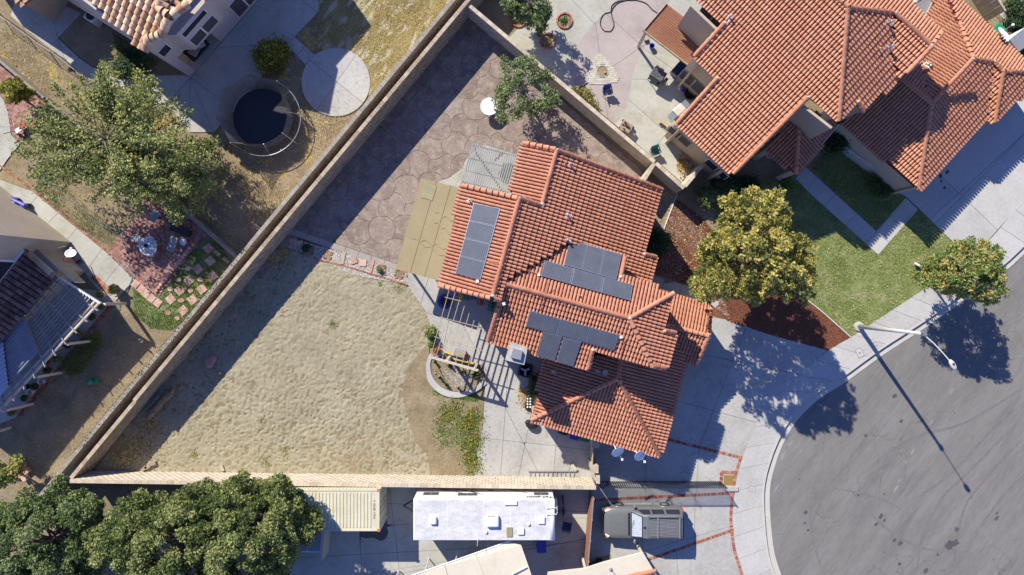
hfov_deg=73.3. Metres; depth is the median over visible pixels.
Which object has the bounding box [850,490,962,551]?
tyre mark
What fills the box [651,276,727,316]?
walkway
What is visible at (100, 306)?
potted plant
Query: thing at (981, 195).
garage drive
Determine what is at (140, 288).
stepping stone
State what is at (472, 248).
solar array
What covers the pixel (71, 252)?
satellite dish
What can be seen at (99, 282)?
brick edging
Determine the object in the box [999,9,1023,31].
dark bush
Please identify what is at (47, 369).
potted plant
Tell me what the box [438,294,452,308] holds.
mini trampoline
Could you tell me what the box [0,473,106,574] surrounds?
broadleaf tree
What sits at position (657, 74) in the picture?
griddle
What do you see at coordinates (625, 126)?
garden cart
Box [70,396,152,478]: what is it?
garden wall
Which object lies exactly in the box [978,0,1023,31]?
shaded soil
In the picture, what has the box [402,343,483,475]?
weedy dirt
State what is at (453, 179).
side pad
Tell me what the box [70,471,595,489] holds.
garden wall
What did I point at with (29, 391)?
bucket
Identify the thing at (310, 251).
brick ring
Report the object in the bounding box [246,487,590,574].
caravan court
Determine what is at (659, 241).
evergreen shrub
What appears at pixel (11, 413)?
potted plant
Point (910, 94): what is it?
house
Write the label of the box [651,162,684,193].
garden wall
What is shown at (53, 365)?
pergola floor
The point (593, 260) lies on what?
solar array
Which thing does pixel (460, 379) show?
bed gravel
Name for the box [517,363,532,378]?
air conditioner
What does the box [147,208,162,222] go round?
garden table
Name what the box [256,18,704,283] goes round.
stamped patio
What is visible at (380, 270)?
shrub
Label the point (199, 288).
stepping stone
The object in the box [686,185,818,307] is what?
maple tree
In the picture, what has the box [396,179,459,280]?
patio cover
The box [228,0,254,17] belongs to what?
window
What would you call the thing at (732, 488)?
concrete block
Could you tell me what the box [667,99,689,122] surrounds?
gas grill
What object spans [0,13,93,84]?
wire fence
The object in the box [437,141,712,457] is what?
two storey house
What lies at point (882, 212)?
front lawn
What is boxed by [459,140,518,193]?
slatted cover
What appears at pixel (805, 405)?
kerb
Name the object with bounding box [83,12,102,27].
air conditioner
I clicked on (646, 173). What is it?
return wall
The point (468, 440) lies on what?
yellow weeds
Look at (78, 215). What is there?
green grass
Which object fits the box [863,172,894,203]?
ornamental grass
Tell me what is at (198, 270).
stepping stone
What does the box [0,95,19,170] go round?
curved pad
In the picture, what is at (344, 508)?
shipping container
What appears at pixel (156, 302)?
stepping stone
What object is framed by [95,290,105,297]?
potted plant
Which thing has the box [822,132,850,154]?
evergreen shrub
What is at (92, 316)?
potted plant
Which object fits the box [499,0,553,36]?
garden tree
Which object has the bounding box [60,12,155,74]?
side bed
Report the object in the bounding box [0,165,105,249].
brick edging
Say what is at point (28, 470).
loose block
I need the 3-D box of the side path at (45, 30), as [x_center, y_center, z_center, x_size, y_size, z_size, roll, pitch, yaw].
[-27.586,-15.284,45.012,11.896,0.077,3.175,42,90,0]
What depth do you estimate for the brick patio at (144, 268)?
44.95 m
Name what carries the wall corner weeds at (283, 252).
on the sand yard at (334, 283)
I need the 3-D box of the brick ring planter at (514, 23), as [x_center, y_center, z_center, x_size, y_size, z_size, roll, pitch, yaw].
[0.433,-17.506,44.904,1.060,0.193,1.060,0,90,0]
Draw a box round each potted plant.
[7,410,16,416]
[20,395,29,401]
[30,383,40,389]
[42,366,52,373]
[52,356,62,362]
[64,342,73,348]
[73,329,83,336]
[88,313,97,319]
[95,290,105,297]
[98,304,106,309]
[107,284,120,294]
[427,333,435,340]
[428,341,435,347]
[433,346,440,353]
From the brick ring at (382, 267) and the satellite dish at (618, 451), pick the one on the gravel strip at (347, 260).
the brick ring at (382, 267)
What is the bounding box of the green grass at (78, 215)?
[35,176,125,244]
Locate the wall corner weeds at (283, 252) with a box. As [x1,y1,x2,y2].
[106,245,289,471]
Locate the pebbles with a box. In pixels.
[282,238,407,283]
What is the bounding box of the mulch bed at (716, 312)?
[662,200,845,348]
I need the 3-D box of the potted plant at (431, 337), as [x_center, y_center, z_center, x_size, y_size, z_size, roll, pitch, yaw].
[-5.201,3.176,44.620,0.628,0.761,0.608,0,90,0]
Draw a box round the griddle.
[647,65,667,85]
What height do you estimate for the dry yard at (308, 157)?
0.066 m
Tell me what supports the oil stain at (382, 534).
on the caravan court
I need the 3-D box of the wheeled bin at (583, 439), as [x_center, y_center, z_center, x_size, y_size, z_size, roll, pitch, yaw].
[4.695,9.482,44.470,0.620,1.060,0.757,14,90,0]
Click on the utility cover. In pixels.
(859, 353)
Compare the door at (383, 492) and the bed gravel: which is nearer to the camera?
the door at (383, 492)
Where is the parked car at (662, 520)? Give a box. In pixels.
[601,502,683,543]
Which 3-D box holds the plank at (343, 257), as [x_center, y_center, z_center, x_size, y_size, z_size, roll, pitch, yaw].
[-11.016,-1.940,44.950,0.200,0.050,0.823,12,90,0]
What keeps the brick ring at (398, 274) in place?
on the gravel strip at (347, 260)
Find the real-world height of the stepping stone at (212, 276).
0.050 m
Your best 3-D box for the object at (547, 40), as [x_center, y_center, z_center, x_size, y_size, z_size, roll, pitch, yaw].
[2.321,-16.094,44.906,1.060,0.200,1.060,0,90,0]
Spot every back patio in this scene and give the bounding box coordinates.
[408,273,590,476]
[510,0,701,181]
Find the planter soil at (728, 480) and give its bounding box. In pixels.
[724,475,734,484]
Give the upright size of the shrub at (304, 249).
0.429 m
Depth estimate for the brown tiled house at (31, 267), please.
41.88 m
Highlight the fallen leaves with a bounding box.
[656,199,706,279]
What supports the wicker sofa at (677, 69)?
on the neighbour back patio at (640, 103)
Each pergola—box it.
[0,275,126,431]
[429,291,494,370]
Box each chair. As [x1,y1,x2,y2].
[131,234,140,242]
[179,237,189,245]
[561,520,573,534]
[602,83,612,95]
[649,143,661,156]
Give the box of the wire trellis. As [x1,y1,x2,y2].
[75,248,244,449]
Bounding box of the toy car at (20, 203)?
[10,198,31,208]
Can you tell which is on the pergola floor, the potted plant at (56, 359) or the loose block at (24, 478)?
the potted plant at (56, 359)
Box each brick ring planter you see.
[511,15,524,27]
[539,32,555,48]
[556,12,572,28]
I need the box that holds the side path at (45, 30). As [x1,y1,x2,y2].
[11,3,164,103]
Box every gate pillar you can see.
[588,458,598,472]
[589,437,598,447]
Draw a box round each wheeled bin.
[536,540,545,552]
[558,429,568,434]
[569,432,578,440]
[579,434,589,442]
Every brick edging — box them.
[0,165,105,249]
[17,299,116,417]
[64,197,128,237]
[91,274,110,295]
[154,246,191,291]
[281,245,407,284]
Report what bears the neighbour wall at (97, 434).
on the ground at (236, 206)
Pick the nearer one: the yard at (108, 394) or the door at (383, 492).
the door at (383, 492)
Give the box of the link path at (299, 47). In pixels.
[288,37,313,64]
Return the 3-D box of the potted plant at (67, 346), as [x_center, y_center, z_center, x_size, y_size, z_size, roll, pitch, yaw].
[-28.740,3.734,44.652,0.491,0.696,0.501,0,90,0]
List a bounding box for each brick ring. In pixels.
[306,246,314,254]
[322,250,331,259]
[376,264,385,272]
[394,269,403,278]
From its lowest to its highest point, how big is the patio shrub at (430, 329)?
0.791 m
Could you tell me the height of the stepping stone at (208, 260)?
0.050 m
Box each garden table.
[139,237,159,254]
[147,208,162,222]
[166,235,178,252]
[480,97,497,114]
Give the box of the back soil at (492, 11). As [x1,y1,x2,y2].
[476,0,550,36]
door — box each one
[380,487,386,507]
[380,499,386,526]
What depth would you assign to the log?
44.59 m
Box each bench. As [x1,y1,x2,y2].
[168,223,192,236]
[659,119,669,128]
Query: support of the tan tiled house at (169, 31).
on the ground at (236, 206)
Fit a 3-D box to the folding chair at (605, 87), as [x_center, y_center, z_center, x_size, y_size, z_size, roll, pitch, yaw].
[6.165,-12.735,44.516,0.620,0.982,0.608,-10,90,0]
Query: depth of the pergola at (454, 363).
42.45 m
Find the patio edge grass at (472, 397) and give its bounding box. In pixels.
[432,387,480,403]
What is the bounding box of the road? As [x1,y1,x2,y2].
[770,255,1023,574]
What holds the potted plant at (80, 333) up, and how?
on the pergola floor
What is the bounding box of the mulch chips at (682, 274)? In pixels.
[654,200,736,302]
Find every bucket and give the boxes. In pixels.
[26,389,33,394]
[37,379,44,384]
[680,86,686,91]
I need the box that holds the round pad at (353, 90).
[302,48,369,115]
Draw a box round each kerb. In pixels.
[426,353,485,397]
[762,244,1023,574]
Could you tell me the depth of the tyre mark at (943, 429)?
45.14 m
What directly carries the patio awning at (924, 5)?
on the ground at (236, 206)
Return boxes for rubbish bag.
[525,420,537,428]
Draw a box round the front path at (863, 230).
[795,168,917,253]
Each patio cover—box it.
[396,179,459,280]
[637,3,698,64]
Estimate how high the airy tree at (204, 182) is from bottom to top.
5.633 m
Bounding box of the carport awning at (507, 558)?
[396,540,530,574]
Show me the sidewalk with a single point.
(832, 364)
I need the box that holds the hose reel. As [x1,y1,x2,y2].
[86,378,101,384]
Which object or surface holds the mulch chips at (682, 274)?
on the mulch bed at (716, 312)
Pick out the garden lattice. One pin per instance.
(857, 159)
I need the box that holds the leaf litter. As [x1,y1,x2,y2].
[514,384,534,412]
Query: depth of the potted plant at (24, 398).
44.49 m
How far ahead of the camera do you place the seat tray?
44.48 m
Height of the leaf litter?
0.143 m
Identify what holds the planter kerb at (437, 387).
on the ground at (236, 206)
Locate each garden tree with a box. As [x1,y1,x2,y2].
[0,76,36,104]
[0,453,25,488]
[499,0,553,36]
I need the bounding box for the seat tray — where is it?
[605,88,611,94]
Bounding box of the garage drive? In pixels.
[900,100,1023,242]
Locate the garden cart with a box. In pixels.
[618,119,633,134]
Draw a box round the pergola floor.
[0,287,111,422]
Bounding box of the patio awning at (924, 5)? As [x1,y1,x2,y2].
[914,0,931,15]
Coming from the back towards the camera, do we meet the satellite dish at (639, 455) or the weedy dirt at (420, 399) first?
the weedy dirt at (420, 399)
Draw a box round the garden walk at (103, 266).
[0,180,134,301]
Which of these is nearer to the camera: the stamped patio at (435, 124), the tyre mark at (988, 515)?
the stamped patio at (435, 124)
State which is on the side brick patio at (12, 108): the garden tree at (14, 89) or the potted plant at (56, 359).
the garden tree at (14, 89)
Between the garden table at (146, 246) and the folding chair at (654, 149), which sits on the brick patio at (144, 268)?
the garden table at (146, 246)
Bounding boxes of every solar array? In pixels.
[455,203,499,279]
[526,311,618,365]
[541,241,632,300]
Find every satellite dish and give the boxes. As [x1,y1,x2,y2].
[65,247,76,257]
[612,445,623,460]
[634,450,645,462]
[993,23,1014,37]
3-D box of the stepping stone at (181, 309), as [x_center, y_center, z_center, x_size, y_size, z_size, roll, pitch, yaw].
[-21.476,1.492,44.970,0.532,0.050,0.532,-40,90,0]
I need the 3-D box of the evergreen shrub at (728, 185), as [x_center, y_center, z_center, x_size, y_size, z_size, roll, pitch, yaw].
[14.062,-6.670,44.289,2.854,1.540,2.353,0,90,0]
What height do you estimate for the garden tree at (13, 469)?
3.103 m
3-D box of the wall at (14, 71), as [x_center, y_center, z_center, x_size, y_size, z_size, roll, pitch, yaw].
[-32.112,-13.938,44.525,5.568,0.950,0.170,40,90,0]
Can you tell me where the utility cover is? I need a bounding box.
[855,347,864,357]
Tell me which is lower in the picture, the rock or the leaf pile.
the rock
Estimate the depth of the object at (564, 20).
44.91 m
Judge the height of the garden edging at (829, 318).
0.090 m
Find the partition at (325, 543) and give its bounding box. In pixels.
[319,531,330,561]
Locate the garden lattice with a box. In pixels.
[841,147,874,170]
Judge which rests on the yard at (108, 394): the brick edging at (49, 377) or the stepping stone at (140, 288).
the brick edging at (49, 377)
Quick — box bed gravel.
[437,359,476,390]
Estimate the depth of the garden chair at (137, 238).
44.54 m
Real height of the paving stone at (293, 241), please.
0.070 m
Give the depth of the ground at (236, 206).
45.03 m
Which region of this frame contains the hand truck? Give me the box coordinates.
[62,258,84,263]
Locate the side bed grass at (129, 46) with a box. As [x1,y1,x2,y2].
[109,30,157,73]
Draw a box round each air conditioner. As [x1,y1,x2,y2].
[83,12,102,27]
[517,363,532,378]
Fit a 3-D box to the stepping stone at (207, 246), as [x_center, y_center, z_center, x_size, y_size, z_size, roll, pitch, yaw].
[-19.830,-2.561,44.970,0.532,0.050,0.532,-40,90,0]
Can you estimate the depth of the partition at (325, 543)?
43.59 m
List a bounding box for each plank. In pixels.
[132,395,159,423]
[340,251,345,263]
[368,260,374,272]
[454,358,474,363]
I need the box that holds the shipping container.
[281,486,387,531]
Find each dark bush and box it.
[738,173,761,190]
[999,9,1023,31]
[1001,0,1023,17]
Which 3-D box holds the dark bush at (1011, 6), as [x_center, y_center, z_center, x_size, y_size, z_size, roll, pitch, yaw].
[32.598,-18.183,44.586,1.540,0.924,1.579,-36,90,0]
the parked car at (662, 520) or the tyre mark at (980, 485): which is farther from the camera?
the tyre mark at (980, 485)
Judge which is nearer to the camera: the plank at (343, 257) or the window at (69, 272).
the window at (69, 272)
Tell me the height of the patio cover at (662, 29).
2.862 m
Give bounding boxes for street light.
[854,321,956,369]
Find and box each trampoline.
[215,73,304,158]
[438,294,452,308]
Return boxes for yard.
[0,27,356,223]
[0,97,244,490]
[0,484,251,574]
[95,250,430,474]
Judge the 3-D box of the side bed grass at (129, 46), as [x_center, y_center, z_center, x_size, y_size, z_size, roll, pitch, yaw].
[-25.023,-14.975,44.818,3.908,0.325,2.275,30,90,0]
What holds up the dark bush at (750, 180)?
on the lawn at (863, 286)
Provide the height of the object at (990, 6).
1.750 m
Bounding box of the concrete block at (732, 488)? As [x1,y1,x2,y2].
[724,486,737,490]
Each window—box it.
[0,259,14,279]
[60,268,84,282]
[156,43,171,57]
[180,8,207,37]
[188,14,218,46]
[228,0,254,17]
[667,125,691,146]
[679,68,705,94]
[700,5,721,26]
[704,158,729,179]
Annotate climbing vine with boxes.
[571,85,601,113]
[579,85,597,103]
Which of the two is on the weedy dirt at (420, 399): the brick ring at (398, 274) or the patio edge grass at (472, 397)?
the patio edge grass at (472, 397)
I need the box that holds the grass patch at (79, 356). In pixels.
[58,329,101,377]
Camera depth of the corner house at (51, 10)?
43.84 m
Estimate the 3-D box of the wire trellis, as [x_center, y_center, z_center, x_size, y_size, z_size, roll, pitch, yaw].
[-21.973,3.853,42.861,0.395,0.422,16.689,40,90,0]
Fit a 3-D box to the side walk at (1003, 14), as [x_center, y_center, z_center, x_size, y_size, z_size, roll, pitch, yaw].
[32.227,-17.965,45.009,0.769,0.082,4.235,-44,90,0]
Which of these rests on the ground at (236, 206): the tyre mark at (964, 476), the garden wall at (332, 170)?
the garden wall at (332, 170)
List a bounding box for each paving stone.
[289,238,297,245]
[350,257,357,263]
[359,260,366,265]
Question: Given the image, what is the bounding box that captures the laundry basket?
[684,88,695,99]
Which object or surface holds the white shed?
on the ground at (236, 206)
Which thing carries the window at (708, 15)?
in the house at (910, 94)
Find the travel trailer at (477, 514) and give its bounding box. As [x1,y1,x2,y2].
[403,487,557,543]
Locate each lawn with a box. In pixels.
[711,177,980,335]
[811,150,904,229]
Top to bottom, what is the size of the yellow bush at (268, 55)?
2.161 m
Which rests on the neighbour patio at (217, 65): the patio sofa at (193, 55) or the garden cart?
the patio sofa at (193, 55)
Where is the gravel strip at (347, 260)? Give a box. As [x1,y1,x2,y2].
[290,243,407,283]
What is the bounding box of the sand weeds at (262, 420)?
[189,280,404,469]
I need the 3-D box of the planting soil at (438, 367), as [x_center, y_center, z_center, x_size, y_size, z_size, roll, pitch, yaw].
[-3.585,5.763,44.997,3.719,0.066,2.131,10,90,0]
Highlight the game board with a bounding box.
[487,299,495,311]
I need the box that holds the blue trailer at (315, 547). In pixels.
[300,531,321,551]
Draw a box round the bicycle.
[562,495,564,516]
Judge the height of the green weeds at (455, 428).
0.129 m
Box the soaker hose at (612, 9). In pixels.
[600,0,656,31]
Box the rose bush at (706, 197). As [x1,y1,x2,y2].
[694,180,718,209]
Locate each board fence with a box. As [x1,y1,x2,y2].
[584,490,594,566]
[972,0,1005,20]
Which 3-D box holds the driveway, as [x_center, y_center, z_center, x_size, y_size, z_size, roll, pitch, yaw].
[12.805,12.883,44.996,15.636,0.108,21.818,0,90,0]
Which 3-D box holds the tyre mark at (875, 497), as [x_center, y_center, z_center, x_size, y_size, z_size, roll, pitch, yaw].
[23.541,13.777,45.137,5.098,0.001,0.395,18,90,0]
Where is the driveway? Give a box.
[590,318,826,574]
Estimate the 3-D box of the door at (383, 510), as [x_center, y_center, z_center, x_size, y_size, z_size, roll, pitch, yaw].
[-8.136,14.280,43.545,0.104,2.390,1.148,0,90,0]
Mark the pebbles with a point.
(336, 254)
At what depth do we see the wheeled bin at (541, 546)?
43.94 m
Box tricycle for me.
[3,123,26,134]
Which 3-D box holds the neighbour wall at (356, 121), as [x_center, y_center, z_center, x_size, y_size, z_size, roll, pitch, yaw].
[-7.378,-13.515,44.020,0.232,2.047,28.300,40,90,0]
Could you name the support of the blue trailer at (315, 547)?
on the caravan court
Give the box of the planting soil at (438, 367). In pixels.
[430,355,484,391]
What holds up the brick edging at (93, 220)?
on the brick patio at (144, 268)
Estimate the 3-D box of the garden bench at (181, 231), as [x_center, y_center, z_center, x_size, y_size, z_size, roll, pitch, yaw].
[-21.494,-3.705,44.525,1.300,0.950,0.458,20,90,0]
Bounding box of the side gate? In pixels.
[589,443,592,464]
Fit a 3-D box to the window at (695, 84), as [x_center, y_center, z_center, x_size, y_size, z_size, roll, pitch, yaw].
[11.394,-12.860,43.306,2.000,1.500,0.075,42,90,0]
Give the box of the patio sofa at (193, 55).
[182,40,209,61]
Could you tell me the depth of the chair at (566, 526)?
44.52 m
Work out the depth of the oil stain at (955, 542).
45.13 m
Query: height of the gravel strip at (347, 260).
0.050 m
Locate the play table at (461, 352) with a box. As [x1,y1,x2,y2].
[452,347,465,357]
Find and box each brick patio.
[0,64,51,143]
[106,200,206,295]
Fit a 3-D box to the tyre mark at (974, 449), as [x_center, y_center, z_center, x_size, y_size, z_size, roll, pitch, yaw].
[30.053,10.834,45.137,9.452,0.001,0.456,-43,90,0]
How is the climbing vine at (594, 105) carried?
attached to the garden wall at (572, 98)
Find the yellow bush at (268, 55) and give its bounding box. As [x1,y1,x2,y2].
[247,33,293,76]
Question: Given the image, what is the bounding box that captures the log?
[145,387,174,420]
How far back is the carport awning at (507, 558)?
42.03 m
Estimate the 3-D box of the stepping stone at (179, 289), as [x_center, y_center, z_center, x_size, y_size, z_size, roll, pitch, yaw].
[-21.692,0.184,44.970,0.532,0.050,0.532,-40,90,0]
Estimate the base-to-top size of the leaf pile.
0.407 m
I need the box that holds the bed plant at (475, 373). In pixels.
[470,368,480,380]
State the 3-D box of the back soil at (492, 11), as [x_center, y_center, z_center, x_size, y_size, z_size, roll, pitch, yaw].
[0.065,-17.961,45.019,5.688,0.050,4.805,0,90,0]
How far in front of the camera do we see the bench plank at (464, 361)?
44.78 m
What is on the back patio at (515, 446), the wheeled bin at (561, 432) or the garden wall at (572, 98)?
the wheeled bin at (561, 432)
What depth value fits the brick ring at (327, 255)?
44.95 m
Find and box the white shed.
[1004,28,1023,50]
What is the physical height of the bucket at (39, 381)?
0.360 m
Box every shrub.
[105,48,152,83]
[300,243,310,252]
[376,266,383,273]
[423,324,437,336]
[527,374,538,398]
[646,223,674,256]
[709,173,748,195]
[780,175,795,192]
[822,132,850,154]
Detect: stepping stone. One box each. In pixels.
[131,279,140,288]
[135,284,145,293]
[141,289,150,298]
[147,293,156,302]
[152,297,162,307]
[165,293,175,304]
[174,285,184,294]
[178,305,188,315]
[183,275,193,285]
[187,294,197,304]
[192,263,203,274]
[196,284,206,294]
[203,243,213,253]
[205,255,215,265]
[207,271,217,280]
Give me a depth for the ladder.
44.86 m
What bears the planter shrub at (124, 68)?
on the side bed at (87, 41)
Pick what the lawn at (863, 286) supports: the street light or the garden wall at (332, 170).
the street light
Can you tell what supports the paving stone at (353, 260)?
on the gravel strip at (347, 260)
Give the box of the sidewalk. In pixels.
[733,200,1023,574]
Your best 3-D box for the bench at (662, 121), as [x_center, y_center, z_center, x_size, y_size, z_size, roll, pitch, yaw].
[9.918,-10.646,44.840,0.620,0.320,0.360,38,90,0]
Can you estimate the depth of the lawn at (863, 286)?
44.99 m
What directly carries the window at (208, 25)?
in the tan tiled house at (169, 31)
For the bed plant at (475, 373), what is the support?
on the planting soil at (438, 367)
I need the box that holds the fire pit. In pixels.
[588,53,619,84]
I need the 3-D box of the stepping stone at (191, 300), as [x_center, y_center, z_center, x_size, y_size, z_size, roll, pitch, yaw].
[-20.869,0.799,44.970,0.532,0.050,0.532,-40,90,0]
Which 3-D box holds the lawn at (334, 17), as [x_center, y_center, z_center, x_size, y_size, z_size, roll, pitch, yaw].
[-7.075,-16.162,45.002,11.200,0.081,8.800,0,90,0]
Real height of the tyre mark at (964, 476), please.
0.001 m
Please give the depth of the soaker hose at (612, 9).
44.93 m
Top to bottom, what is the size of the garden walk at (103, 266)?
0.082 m
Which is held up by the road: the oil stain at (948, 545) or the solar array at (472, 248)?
the oil stain at (948, 545)
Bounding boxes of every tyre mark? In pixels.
[833,488,905,511]
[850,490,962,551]
[869,388,1021,466]
[916,403,1021,498]
[916,418,1021,573]
[952,439,1021,573]
[958,476,1021,566]
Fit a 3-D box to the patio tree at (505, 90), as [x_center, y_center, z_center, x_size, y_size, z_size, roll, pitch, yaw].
[0.895,-12.135,42.858,4.344,4.424,4.438,0,90,0]
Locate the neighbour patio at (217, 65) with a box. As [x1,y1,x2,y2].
[146,0,318,131]
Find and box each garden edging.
[663,194,676,229]
[808,300,850,336]
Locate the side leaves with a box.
[645,189,675,249]
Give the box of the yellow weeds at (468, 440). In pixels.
[433,399,487,473]
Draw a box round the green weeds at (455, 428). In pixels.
[431,397,491,475]
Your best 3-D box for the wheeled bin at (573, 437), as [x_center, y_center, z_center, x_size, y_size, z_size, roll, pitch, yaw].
[4.041,9.355,44.470,0.620,1.060,0.757,14,90,0]
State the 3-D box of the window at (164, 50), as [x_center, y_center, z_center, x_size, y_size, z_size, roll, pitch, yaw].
[-20.686,-14.121,41.000,0.090,0.800,0.800,41,90,0]
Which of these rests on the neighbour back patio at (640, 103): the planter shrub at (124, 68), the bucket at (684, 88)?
the bucket at (684, 88)
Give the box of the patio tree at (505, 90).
[491,51,561,124]
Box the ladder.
[528,471,575,476]
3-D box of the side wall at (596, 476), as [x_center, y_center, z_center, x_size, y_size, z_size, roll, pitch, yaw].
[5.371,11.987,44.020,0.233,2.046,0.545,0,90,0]
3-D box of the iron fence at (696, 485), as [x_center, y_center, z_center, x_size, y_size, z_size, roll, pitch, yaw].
[9.536,12.829,44.200,8.115,1.600,0.399,0,90,0]
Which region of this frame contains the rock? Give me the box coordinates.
[204,355,216,368]
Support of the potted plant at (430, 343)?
on the back patio at (515, 446)
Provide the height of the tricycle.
0.520 m
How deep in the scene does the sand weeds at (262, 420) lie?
44.97 m
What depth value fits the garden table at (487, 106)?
44.26 m
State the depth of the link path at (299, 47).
44.97 m
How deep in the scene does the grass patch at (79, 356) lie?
44.85 m
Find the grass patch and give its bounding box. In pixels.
[133,239,228,329]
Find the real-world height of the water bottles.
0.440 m
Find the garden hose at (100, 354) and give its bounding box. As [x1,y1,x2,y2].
[1,260,132,445]
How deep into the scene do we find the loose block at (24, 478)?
44.75 m
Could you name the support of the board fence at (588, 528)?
on the caravan court
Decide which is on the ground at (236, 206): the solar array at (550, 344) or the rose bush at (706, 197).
the rose bush at (706, 197)
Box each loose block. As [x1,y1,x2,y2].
[20,475,28,481]
[23,467,31,474]
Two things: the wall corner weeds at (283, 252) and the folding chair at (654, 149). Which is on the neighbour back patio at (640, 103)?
the folding chair at (654, 149)
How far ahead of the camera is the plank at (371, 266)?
44.92 m
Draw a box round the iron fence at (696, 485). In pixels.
[597,481,727,488]
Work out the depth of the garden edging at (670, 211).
44.90 m
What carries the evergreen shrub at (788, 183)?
on the lawn at (863, 286)
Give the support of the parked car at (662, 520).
on the driveway
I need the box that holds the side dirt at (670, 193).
[645,188,676,252]
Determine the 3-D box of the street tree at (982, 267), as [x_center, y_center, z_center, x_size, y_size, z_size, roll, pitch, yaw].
[26.942,-1.188,42.042,5.207,6.058,4.087,20,90,0]
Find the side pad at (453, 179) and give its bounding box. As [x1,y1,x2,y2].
[439,145,515,194]
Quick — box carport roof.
[547,542,656,574]
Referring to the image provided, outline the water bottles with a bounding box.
[525,396,532,408]
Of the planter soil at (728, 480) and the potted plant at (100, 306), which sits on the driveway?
the planter soil at (728, 480)
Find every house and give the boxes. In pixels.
[0,186,84,342]
[13,0,68,21]
[68,0,256,75]
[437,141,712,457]
[664,0,1023,194]
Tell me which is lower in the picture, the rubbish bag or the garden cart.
the rubbish bag
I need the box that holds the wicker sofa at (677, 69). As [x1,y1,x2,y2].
[670,61,686,77]
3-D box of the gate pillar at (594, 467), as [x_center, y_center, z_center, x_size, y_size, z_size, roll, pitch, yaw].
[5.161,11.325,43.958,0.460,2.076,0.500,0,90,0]
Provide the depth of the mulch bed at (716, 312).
44.99 m
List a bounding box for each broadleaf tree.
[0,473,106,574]
[80,477,255,574]
[182,467,325,574]
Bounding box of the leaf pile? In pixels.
[675,152,692,176]
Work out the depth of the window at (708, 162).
42.84 m
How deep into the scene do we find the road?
45.14 m
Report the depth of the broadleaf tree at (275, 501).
38.49 m
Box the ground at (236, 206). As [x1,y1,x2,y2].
[0,0,1013,489]
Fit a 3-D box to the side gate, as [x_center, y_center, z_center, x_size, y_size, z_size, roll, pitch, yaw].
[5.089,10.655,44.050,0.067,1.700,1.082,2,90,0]
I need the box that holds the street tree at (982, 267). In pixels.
[910,235,1010,307]
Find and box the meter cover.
[870,338,876,346]
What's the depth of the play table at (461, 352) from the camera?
44.51 m
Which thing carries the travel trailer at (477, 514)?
on the caravan court
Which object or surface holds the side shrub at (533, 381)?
on the back patio at (515, 446)
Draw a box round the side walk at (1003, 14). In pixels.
[992,0,1021,30]
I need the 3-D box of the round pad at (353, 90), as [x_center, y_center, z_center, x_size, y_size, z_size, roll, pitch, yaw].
[-11.503,-13.418,45.006,4.465,0.088,4.466,0,90,0]
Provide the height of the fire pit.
0.090 m
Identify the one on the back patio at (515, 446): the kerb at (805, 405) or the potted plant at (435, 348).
the potted plant at (435, 348)
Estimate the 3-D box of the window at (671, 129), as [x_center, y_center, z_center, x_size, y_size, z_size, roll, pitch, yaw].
[10.457,-9.427,43.050,1.700,1.100,0.075,42,90,0]
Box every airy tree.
[10,58,213,216]
[105,130,226,225]
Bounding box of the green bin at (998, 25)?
[994,22,1005,33]
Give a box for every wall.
[0,56,52,100]
[38,244,258,496]
[45,98,177,205]
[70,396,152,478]
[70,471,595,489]
[133,0,482,401]
[184,211,237,256]
[248,0,464,246]
[467,3,654,167]
[593,473,599,483]
[640,163,654,180]
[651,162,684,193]
[682,164,703,187]
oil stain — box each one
[359,519,393,541]
[945,540,952,549]
[951,539,959,546]

